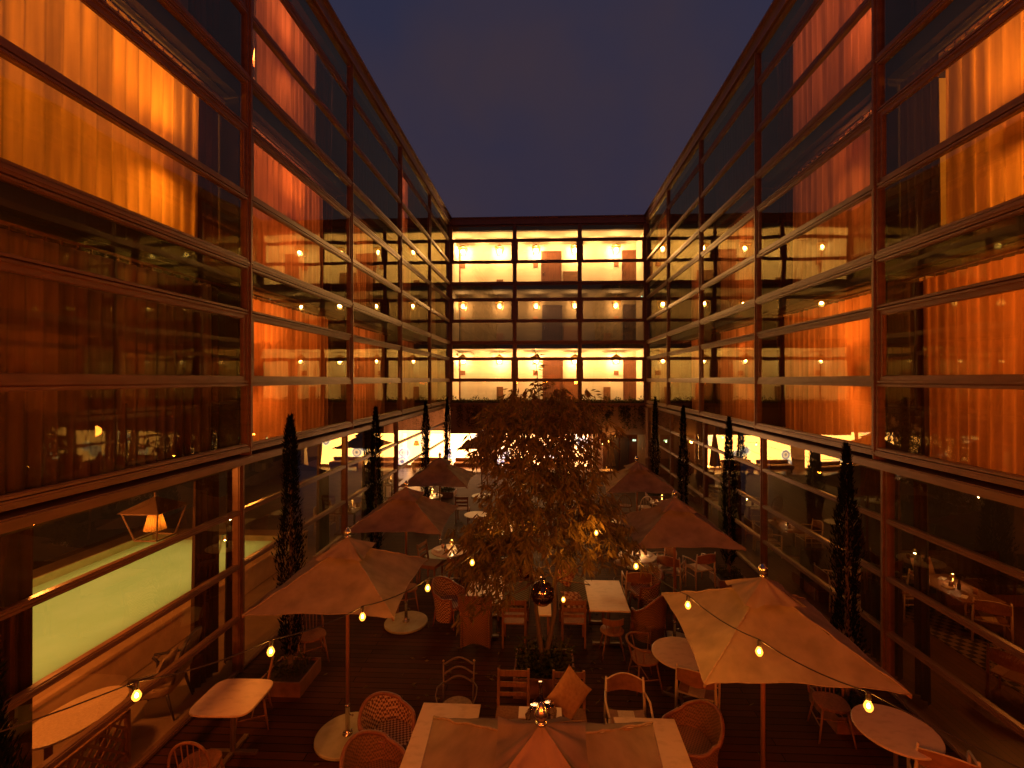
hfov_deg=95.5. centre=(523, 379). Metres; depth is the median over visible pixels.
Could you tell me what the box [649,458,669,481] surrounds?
window
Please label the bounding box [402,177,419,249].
window curtain
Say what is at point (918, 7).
window curtain
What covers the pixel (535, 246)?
corridor lantern
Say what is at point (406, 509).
parasol
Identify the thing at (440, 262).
window
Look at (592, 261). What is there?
window
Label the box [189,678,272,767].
square table
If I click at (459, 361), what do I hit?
door
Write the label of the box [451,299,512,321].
window
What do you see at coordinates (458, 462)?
lounge sofa
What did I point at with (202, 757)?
hoop back chair
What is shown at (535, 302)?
corridor lantern
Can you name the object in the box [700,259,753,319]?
window
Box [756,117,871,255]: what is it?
window
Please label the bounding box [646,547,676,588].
ash armchair
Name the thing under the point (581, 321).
window
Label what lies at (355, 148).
window
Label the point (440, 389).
window
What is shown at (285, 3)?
window
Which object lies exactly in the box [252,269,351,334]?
window
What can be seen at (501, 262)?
window
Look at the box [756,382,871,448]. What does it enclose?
window
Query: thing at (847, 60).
window curtain
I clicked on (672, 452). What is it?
window
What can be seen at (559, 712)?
place mat
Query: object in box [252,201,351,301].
window
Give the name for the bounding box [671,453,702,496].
window
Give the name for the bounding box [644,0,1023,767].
hotel wing
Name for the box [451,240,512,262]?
window
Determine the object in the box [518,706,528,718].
place mat
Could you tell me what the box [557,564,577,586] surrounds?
cushion
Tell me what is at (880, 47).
window
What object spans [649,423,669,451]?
window
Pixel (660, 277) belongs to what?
window
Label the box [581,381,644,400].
window
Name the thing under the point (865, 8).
window
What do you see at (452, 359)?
window
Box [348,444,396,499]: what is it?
window
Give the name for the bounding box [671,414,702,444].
window
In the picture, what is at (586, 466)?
tree
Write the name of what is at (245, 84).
window
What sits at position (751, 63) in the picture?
window
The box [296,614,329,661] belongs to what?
hoop back chair
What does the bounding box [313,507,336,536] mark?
ash armchair
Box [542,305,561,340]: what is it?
door
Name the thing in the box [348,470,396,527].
window
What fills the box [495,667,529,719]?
slat back chair
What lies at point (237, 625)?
window
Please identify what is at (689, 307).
window
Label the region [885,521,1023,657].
window
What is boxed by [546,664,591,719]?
cushion
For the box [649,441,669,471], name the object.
window
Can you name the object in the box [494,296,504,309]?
corridor lantern
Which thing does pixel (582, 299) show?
window
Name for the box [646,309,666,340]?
window
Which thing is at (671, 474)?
window
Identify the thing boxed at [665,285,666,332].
window curtain
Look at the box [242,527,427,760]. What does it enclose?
parasol
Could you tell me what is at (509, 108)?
sky
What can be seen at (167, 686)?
carved armchair
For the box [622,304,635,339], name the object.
door
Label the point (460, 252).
door
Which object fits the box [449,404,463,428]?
hanging vine
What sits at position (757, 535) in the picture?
window
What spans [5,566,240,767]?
window
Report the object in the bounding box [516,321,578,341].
window
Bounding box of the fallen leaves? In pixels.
[264,522,795,765]
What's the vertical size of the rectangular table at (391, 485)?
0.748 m
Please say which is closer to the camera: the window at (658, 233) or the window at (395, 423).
the window at (395, 423)
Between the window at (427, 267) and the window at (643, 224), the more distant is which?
the window at (643, 224)
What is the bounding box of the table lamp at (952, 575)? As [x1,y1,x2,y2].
[949,573,956,585]
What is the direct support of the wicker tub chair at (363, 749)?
on the deck floor at (381, 660)
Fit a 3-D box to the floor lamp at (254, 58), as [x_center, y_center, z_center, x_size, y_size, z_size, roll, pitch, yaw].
[-5.461,-5.930,9.715,0.380,1.820,0.380,0,0,3]
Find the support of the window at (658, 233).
in the hotel wing at (972, 510)
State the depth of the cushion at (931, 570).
10.24 m
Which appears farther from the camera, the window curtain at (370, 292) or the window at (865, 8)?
the window curtain at (370, 292)
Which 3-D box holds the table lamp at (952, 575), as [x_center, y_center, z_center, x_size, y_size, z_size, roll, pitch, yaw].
[8.669,4.040,9.407,0.120,0.220,0.118,0,0,3]
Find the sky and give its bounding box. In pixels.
[329,0,772,216]
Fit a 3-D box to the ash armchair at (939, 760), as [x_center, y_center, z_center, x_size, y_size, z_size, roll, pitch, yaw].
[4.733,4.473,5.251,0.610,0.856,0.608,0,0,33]
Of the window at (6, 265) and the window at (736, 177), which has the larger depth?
the window at (736, 177)
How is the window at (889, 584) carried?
in the hotel wing at (972, 510)
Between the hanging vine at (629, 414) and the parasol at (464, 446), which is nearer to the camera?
the parasol at (464, 446)
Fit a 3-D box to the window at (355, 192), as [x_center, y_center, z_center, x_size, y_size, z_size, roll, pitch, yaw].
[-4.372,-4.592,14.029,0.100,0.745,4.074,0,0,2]
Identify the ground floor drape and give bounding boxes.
[0,528,33,767]
[190,474,218,692]
[224,470,231,663]
[316,442,328,552]
[361,426,383,540]
[718,428,741,544]
[860,466,902,679]
[913,481,930,705]
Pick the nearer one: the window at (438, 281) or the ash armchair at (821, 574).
the ash armchair at (821, 574)
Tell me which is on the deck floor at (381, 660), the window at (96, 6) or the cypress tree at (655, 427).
the cypress tree at (655, 427)
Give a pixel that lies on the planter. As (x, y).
(560, 659)
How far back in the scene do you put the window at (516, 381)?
24.17 m
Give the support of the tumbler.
on the rectangular table at (936, 583)
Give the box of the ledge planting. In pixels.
[449,395,646,406]
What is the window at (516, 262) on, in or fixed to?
in the hotel wing at (594, 329)
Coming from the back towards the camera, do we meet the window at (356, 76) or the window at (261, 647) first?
the window at (356, 76)
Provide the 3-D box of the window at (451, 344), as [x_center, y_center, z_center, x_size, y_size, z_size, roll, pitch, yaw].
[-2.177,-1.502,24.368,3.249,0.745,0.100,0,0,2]
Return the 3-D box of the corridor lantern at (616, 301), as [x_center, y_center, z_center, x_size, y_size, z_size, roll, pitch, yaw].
[5.138,-4.355,25.951,0.606,0.819,0.606,0,0,3]
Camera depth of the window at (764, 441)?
9.63 m
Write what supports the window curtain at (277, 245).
hanging from the hotel wing at (60, 518)
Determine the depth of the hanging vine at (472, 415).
23.98 m
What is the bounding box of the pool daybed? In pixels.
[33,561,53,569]
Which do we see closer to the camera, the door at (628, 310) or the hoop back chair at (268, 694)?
the hoop back chair at (268, 694)
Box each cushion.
[153,647,177,677]
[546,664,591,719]
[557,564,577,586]
[561,591,587,611]
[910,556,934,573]
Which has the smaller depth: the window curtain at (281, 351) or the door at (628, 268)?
the window curtain at (281, 351)
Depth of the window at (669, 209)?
18.12 m
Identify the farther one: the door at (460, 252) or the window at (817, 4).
the door at (460, 252)
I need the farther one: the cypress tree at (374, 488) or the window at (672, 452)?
the window at (672, 452)
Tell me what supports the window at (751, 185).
in the hotel wing at (972, 510)
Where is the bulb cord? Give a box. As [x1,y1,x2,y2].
[555,506,563,592]
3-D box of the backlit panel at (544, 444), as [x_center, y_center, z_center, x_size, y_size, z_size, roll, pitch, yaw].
[1.027,3.815,25.810,5.080,2.010,0.080,0,0,3]
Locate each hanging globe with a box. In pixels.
[518,567,531,578]
[530,560,554,606]
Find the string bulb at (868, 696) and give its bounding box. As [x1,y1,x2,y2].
[865,692,870,701]
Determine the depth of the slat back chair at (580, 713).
6.33 m
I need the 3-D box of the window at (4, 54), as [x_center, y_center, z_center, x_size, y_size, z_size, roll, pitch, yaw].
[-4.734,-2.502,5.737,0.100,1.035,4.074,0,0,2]
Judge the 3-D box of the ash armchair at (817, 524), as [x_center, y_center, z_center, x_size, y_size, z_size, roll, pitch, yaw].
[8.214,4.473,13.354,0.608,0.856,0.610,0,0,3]
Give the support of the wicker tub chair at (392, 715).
on the deck floor at (381, 660)
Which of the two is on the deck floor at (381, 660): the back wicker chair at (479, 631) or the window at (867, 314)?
the back wicker chair at (479, 631)
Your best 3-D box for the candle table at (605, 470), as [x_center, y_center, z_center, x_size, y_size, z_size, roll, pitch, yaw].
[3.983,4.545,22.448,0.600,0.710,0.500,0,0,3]
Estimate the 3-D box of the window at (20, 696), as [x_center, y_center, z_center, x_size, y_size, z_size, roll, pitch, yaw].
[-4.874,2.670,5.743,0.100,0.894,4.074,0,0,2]
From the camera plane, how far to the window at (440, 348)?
22.35 m
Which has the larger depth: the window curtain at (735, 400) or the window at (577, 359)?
the window at (577, 359)
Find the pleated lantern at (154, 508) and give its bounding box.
[118,492,189,541]
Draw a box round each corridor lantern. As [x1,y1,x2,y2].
[458,243,467,255]
[458,296,467,309]
[459,351,466,364]
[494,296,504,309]
[494,351,504,364]
[495,242,503,255]
[531,296,540,309]
[532,242,539,254]
[570,241,575,254]
[611,241,620,253]
[611,295,621,308]
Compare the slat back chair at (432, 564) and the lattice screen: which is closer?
the lattice screen
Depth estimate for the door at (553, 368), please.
26.67 m
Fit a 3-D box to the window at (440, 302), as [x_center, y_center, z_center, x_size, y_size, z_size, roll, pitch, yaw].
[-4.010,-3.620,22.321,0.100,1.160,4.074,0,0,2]
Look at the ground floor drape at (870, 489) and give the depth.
8.15 m
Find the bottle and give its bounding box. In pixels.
[957,580,960,589]
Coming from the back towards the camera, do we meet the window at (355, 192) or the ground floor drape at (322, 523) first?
the window at (355, 192)
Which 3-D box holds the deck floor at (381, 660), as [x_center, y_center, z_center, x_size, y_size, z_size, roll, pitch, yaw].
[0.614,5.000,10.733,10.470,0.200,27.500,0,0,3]
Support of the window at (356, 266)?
in the hotel wing at (60, 518)
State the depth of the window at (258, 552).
9.93 m
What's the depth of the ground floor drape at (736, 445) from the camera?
14.11 m
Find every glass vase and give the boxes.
[525,702,538,719]
[533,681,546,702]
[544,700,556,719]
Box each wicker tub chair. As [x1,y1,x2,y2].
[339,729,405,767]
[357,691,415,748]
[430,576,464,630]
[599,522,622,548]
[629,567,662,609]
[629,595,666,649]
[662,699,724,767]
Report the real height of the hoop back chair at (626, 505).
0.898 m
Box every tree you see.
[0,638,34,767]
[261,412,320,697]
[363,406,384,549]
[418,401,432,497]
[438,396,456,497]
[441,347,660,667]
[500,398,606,549]
[645,397,665,500]
[675,405,691,504]
[710,416,745,588]
[809,441,870,734]
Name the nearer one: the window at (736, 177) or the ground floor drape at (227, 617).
the ground floor drape at (227, 617)
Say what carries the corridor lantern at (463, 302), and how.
hanging from the hotel wing at (594, 329)
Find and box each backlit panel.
[398,429,475,465]
[499,434,587,465]
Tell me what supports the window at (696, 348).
in the hotel wing at (972, 510)
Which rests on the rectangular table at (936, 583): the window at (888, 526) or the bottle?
the bottle
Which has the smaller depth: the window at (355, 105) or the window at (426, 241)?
the window at (355, 105)
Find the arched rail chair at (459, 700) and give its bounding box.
[435,656,477,703]
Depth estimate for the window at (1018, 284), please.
6.16 m
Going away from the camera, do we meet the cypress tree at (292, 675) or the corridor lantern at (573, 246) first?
the cypress tree at (292, 675)
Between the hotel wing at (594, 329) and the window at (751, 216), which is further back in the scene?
the hotel wing at (594, 329)
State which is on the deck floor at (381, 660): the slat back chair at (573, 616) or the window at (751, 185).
the slat back chair at (573, 616)
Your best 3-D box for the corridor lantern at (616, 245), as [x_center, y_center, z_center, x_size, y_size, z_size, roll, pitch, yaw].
[5.138,-7.445,25.951,0.606,0.819,0.606,0,0,3]
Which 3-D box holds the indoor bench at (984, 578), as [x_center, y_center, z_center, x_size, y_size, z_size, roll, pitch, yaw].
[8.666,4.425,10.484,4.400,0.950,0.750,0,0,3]
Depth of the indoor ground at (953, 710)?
8.65 m
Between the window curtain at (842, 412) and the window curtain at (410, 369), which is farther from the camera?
the window curtain at (410, 369)
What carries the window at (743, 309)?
in the hotel wing at (972, 510)
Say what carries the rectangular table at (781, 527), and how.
on the indoor ground at (953, 710)
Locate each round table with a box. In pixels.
[428,493,441,498]
[431,544,466,579]
[464,511,486,535]
[619,549,656,571]
[651,637,698,704]
[851,703,945,767]
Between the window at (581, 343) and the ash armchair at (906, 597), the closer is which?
the ash armchair at (906, 597)
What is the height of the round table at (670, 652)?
0.747 m
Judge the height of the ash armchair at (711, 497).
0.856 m
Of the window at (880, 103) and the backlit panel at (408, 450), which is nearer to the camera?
the window at (880, 103)
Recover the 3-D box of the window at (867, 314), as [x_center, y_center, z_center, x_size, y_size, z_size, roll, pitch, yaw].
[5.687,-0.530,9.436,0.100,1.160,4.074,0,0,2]
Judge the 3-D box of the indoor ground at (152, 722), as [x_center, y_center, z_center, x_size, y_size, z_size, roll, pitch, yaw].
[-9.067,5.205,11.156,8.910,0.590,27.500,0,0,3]
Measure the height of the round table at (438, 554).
0.747 m
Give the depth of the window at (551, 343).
24.15 m
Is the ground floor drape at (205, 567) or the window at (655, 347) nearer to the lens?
the ground floor drape at (205, 567)
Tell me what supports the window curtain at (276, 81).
hanging from the hotel wing at (60, 518)
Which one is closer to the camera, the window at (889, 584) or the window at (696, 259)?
the window at (889, 584)
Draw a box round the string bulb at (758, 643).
[757,639,760,647]
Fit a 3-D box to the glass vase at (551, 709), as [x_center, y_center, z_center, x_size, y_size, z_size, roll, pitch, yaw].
[0.306,4.105,5.748,0.200,0.190,0.200,0,0,3]
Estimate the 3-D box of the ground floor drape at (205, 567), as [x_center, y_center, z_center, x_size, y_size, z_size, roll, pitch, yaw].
[-5.178,3.203,7.513,0.149,3.355,0.620,0,0,3]
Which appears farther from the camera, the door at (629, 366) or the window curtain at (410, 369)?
the door at (629, 366)
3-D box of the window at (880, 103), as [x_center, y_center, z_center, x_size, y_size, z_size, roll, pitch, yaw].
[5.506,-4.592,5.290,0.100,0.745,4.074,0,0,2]
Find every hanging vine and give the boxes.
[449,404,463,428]
[465,404,484,433]
[600,405,626,427]
[621,404,645,430]
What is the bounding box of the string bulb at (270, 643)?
[269,640,272,647]
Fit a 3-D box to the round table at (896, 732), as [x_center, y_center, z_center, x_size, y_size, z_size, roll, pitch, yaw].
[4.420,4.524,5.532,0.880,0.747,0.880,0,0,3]
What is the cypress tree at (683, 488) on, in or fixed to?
on the deck floor at (381, 660)
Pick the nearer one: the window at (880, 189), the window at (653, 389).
the window at (880, 189)
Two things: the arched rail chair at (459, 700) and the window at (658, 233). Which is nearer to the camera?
the arched rail chair at (459, 700)
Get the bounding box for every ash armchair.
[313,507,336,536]
[604,672,653,723]
[621,571,651,600]
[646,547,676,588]
[656,553,685,590]
[675,663,720,709]
[682,552,715,590]
[699,486,717,506]
[709,492,717,515]
[744,515,770,549]
[754,522,782,558]
[795,518,823,547]
[814,562,853,611]
[832,574,860,614]
[902,568,929,619]
[907,742,980,767]
[964,597,1013,643]
[985,643,1023,697]
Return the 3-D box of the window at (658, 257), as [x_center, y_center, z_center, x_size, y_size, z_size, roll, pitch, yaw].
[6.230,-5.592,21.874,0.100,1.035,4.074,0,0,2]
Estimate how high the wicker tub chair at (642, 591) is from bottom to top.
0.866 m
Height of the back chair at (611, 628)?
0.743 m
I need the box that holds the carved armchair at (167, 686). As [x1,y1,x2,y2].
[126,626,202,720]
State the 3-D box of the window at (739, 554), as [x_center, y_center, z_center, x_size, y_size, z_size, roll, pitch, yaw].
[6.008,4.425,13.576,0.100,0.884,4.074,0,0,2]
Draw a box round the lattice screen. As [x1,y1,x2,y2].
[54,708,130,767]
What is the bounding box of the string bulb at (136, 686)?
[134,682,139,691]
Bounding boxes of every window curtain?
[0,0,225,245]
[0,220,225,494]
[178,0,219,42]
[253,125,336,291]
[253,294,336,440]
[255,0,331,157]
[353,108,387,216]
[353,212,390,314]
[353,323,390,419]
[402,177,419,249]
[402,255,421,327]
[402,338,421,409]
[664,346,666,403]
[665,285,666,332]
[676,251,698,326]
[676,337,698,409]
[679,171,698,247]
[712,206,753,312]
[712,321,753,421]
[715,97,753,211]
[772,109,870,288]
[772,289,870,444]
[778,0,870,150]
[900,0,1023,241]
[902,246,1023,475]
[911,0,932,20]
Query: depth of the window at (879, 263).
6.18 m
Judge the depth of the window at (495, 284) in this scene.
24.35 m
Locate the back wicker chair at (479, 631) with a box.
[458,594,491,648]
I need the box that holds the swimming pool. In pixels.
[32,528,307,724]
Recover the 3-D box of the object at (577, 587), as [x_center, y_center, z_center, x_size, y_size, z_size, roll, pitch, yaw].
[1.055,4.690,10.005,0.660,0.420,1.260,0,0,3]
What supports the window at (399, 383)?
in the hotel wing at (60, 518)
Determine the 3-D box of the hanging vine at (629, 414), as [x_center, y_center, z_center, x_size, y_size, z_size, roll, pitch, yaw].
[5.554,1.952,23.650,1.280,1.406,0.417,0,0,3]
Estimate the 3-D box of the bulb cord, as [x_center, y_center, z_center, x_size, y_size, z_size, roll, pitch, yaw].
[0.493,2.355,6.499,0.008,1.112,0.323,0,0,-16]
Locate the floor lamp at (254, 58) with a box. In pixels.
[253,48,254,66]
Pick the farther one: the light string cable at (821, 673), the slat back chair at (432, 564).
the slat back chair at (432, 564)
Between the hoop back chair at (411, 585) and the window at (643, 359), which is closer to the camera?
the hoop back chair at (411, 585)
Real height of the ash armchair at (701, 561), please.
0.856 m
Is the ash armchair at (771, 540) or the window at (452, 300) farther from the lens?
the window at (452, 300)
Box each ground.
[32,471,423,767]
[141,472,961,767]
[293,427,769,465]
[298,447,769,474]
[667,474,1023,767]
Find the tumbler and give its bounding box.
[972,588,977,594]
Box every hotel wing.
[0,0,451,767]
[384,214,716,472]
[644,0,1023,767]
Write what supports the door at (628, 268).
in the hotel wing at (594, 329)
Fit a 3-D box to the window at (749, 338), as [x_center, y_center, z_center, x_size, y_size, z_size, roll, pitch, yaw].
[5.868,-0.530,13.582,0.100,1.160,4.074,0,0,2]
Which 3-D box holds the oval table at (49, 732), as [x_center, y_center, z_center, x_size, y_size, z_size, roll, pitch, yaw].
[-5.572,4.535,5.799,0.720,0.730,1.100,0,0,10]
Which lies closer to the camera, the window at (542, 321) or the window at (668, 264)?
the window at (668, 264)
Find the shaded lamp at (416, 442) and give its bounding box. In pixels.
[414,417,418,445]
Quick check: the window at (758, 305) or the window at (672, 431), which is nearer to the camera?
the window at (758, 305)
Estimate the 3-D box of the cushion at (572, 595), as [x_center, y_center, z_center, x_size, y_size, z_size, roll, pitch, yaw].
[0.984,4.360,9.155,0.460,0.140,0.460,16,21,-25]
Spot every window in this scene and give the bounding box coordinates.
[0,0,248,197]
[0,47,248,260]
[0,173,248,311]
[0,257,248,384]
[0,384,248,500]
[0,466,240,616]
[0,513,240,710]
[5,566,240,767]
[49,618,240,767]
[99,0,248,126]
[176,0,248,74]
[238,0,248,12]
[244,436,345,510]
[244,466,345,563]
[244,502,345,612]
[244,536,344,666]
[252,0,351,139]
[252,18,351,180]
[252,86,351,214]
[252,131,351,260]
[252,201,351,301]
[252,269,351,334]
[252,314,351,382]
[252,382,351,444]
[288,0,351,93]
[348,422,396,464]
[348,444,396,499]
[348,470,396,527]
[353,68,400,166]
[353,98,400,200]
[353,143,400,231]
[353,188,400,256]
[353,217,400,291]
[353,263,400,321]
[353,307,400,346]
[353,337,400,381]
[353,382,400,421]
[398,414,427,442]
[398,434,427,468]
[398,454,427,490]
[402,148,430,210]
[402,170,430,237]
[402,204,430,261]
[402,237,430,281]
[402,259,430,309]
[402,293,430,333]
[402,326,430,353]
[402,348,430,380]
[402,381,430,410]
[428,408,444,428]
[429,423,446,449]
[429,442,445,463]
[432,197,449,238]
[432,214,449,261]
[432,241,449,281]
[432,267,449,298]
[432,284,449,321]
[432,311,449,341]
[432,337,449,357]
[432,354,449,380]
[432,381,449,404]
[451,225,512,239]
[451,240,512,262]
[451,262,512,282]
[451,284,512,298]
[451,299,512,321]
[451,322,512,341]
[451,344,512,357]
[451,358,512,380]
[451,381,512,400]
[516,224,578,239]
[516,239,578,261]
[516,262,578,281]
[516,284,578,298]
[516,299,578,320]
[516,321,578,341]
[516,343,578,357]
[516,358,578,380]
[516,381,578,400]
[581,223,644,238]
[581,238,644,261]
[581,261,644,281]
[581,283,644,297]
[581,298,644,320]
[581,321,644,340]
[581,343,644,357]
[581,358,644,380]
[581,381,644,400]
[646,191,666,236]
[646,209,666,259]
[646,237,666,279]
[646,264,666,296]
[646,281,666,319]
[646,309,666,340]
[646,336,666,357]
[646,354,666,380]
[646,381,666,404]
[649,408,669,430]
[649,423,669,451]
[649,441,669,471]
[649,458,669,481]
[667,142,698,207]
[667,165,698,234]
[667,199,698,259]
[667,233,698,279]
[667,256,698,307]
[667,291,698,332]
[667,324,698,352]
[667,347,698,380]
[667,381,698,411]
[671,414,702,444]
[671,432,702,470]
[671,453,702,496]
[671,474,702,497]
[700,57,753,161]
[700,88,753,196]
[700,135,753,227]
[700,181,753,253]
[700,211,753,288]
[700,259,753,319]
[700,305,753,345]
[700,335,753,381]
[700,382,753,423]
[704,423,759,468]
[704,446,759,504]
[704,473,759,538]
[704,498,759,574]
[756,0,815,82]
[756,0,868,130]
[756,0,871,173]
[756,69,871,207]
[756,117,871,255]
[756,191,871,298]
[756,262,871,333]
[756,310,871,382]
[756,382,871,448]
[762,438,881,518]
[762,470,881,574]
[762,506,881,629]
[762,541,881,667]
[876,0,934,56]
[876,0,1015,111]
[876,0,1023,186]
[876,103,1023,253]
[876,208,1023,307]
[876,278,1023,383]
[876,384,1023,480]
[885,471,1023,577]
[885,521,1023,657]
[885,578,1023,734]
[885,633,1023,767]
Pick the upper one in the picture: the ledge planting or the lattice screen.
the ledge planting
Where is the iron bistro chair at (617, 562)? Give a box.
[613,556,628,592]
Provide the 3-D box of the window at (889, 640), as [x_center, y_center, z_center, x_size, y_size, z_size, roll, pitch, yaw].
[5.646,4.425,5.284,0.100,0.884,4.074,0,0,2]
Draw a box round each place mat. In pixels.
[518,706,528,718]
[556,707,561,717]
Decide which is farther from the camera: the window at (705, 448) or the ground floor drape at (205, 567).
the window at (705, 448)
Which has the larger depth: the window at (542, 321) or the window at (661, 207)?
the window at (542, 321)
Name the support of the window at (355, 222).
in the hotel wing at (60, 518)
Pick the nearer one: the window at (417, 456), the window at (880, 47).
the window at (880, 47)
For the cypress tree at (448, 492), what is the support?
on the deck floor at (381, 660)
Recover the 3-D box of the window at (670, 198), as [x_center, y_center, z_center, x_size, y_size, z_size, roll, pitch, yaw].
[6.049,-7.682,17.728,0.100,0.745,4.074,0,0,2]
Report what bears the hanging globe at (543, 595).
hanging from the tree at (522, 543)
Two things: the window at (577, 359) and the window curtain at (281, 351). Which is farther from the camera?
the window at (577, 359)
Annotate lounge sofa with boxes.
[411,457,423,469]
[453,458,482,470]
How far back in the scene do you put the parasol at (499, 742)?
3.19 m
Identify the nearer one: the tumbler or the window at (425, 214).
the tumbler
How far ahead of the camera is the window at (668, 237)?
18.57 m
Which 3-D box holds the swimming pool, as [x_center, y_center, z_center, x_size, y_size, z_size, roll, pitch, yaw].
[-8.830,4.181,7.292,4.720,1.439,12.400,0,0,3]
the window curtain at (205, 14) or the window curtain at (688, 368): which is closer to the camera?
the window curtain at (205, 14)
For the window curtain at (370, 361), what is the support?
hanging from the hotel wing at (60, 518)
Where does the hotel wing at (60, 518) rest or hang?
on the indoor ground at (152, 722)
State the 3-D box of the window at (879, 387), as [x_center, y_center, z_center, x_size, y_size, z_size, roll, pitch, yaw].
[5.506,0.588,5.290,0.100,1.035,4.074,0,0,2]
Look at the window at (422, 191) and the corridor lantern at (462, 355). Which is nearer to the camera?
the window at (422, 191)
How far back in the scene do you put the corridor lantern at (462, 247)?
26.36 m
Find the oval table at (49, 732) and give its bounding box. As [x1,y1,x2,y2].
[32,686,129,760]
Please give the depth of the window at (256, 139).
9.42 m
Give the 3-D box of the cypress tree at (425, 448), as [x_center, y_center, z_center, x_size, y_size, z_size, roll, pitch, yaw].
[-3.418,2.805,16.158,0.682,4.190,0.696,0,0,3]
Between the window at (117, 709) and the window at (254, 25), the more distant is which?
the window at (254, 25)
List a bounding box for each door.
[459,252,460,281]
[459,306,460,340]
[459,361,460,399]
[541,251,561,280]
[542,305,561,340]
[543,360,562,399]
[611,436,618,470]
[620,436,628,469]
[622,250,635,280]
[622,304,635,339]
[623,360,635,399]
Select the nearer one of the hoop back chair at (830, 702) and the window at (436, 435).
the hoop back chair at (830, 702)
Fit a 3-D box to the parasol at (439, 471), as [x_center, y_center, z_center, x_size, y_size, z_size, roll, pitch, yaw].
[-2.354,3.462,13.015,1.817,2.875,1.817,0,0,1]
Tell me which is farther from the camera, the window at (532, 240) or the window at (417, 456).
the window at (532, 240)
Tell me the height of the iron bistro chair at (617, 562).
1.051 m
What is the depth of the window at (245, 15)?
7.73 m
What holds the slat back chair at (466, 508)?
on the deck floor at (381, 660)
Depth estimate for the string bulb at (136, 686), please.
3.20 m
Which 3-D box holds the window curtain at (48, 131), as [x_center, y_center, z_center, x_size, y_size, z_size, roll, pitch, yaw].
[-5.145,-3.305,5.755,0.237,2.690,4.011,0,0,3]
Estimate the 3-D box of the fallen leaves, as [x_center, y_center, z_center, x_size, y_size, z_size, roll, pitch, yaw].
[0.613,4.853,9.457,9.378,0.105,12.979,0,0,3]
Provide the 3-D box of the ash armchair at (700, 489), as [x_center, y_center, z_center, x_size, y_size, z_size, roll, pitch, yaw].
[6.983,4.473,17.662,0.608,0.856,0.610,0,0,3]
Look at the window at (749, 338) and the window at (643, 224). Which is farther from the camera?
the window at (643, 224)
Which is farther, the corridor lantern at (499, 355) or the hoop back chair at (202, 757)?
the corridor lantern at (499, 355)
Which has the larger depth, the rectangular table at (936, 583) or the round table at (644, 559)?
the round table at (644, 559)
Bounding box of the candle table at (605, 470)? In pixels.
[600,468,612,474]
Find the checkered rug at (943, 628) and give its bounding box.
[905,605,1023,694]
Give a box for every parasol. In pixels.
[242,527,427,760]
[343,480,458,634]
[398,452,475,559]
[421,701,662,767]
[456,430,500,498]
[601,456,680,570]
[604,433,615,485]
[618,489,745,644]
[661,564,911,767]
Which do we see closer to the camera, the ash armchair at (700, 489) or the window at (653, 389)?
the ash armchair at (700, 489)
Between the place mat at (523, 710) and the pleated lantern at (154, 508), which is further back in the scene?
the pleated lantern at (154, 508)
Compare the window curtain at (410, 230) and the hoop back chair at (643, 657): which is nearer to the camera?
the hoop back chair at (643, 657)
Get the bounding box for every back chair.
[167,741,224,767]
[236,655,273,729]
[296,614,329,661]
[397,574,418,612]
[416,539,442,583]
[447,557,464,584]
[455,496,469,522]
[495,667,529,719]
[502,599,526,648]
[552,669,586,721]
[561,599,585,648]
[599,618,625,661]
[618,495,631,514]
[625,631,662,695]
[638,496,652,509]
[807,684,856,749]
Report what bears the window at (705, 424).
in the hotel wing at (972, 510)
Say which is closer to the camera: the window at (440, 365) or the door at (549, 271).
the window at (440, 365)
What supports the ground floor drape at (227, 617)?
hanging from the hotel wing at (60, 518)
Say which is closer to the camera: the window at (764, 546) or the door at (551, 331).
the window at (764, 546)
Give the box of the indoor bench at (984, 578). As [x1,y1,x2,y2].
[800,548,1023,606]
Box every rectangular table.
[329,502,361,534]
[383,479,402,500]
[400,703,480,767]
[466,575,503,637]
[538,604,550,634]
[584,580,629,645]
[614,717,692,767]
[768,518,804,556]
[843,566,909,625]
[909,573,1007,635]
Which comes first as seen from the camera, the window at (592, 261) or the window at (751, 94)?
the window at (751, 94)
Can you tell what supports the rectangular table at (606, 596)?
on the deck floor at (381, 660)
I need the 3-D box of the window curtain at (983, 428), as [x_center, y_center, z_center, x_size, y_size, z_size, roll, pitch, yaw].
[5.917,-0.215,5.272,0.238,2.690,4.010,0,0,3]
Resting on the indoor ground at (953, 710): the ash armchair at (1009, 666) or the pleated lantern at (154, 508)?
the ash armchair at (1009, 666)
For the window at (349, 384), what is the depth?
9.95 m
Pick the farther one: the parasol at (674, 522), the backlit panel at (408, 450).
the backlit panel at (408, 450)
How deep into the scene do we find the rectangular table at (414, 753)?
5.66 m
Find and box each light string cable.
[0,523,518,732]
[575,497,1020,767]
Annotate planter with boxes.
[513,634,577,699]
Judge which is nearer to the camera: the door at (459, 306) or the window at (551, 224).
the window at (551, 224)
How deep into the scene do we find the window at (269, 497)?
10.01 m
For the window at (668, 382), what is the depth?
19.33 m
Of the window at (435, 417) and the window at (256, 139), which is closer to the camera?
the window at (256, 139)
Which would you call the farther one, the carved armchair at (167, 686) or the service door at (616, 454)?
the service door at (616, 454)
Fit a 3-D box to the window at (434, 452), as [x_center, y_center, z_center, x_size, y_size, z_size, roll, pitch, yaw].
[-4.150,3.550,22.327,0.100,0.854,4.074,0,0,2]
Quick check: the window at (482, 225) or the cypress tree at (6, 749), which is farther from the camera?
the window at (482, 225)

